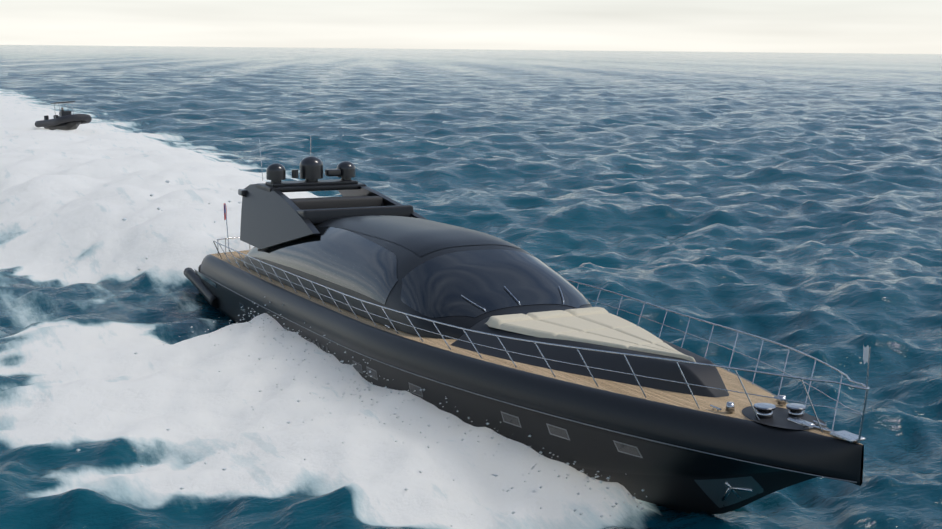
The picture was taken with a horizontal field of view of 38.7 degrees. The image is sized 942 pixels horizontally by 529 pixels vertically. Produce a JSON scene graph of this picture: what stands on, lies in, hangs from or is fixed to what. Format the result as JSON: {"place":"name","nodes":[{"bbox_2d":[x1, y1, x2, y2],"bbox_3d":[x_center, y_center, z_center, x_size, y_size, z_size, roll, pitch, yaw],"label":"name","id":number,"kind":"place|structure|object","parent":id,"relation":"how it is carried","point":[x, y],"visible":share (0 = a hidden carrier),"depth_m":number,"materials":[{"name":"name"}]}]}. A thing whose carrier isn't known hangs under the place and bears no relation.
{"place":"outdoors","nodes":[
{"label":"outdoors","id":0,"kind":"place"},
{"bbox_2d":[0,45,941,528],"bbox_3d":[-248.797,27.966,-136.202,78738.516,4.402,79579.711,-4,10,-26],"label":"sea","id":1,"kind":"structure","parent":0,"point":[790,199],"depth_m":60.31,"materials":[{"name":"liquid"}]},
{"bbox_2d":[35,101,91,129],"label":"small boat","id":2,"kind":"object","parent":1,"relation":"on","point":[66,120],"visible":1,"depth_m":125.79,"materials":[{"name":"grey metal"}]},
{"bbox_2d":[75,180,646,526],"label":"water spray droplets","id":3,"kind":"object","parent":1,"relation":"on","point":[369,383],"visible":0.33,"depth_m":32.73},
{"bbox_2d":[184,136,870,513],"bbox_3d":[-0.810,0.734,38.567,6.948,7.450,34.548,-4,10,-26],"label":"yacht","id":4,"kind":"object","parent":1,"relation":"on","point":[480,328],"visible":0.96,"depth_m":31.73,"materials":[{"name":"black paint"}]},
{"bbox_2d":[0,0,941,53],"label":"sky","id":5,"kind":"structure","parent":0,"point":[778,26],"materials":[{"name":"white"}]}
]}

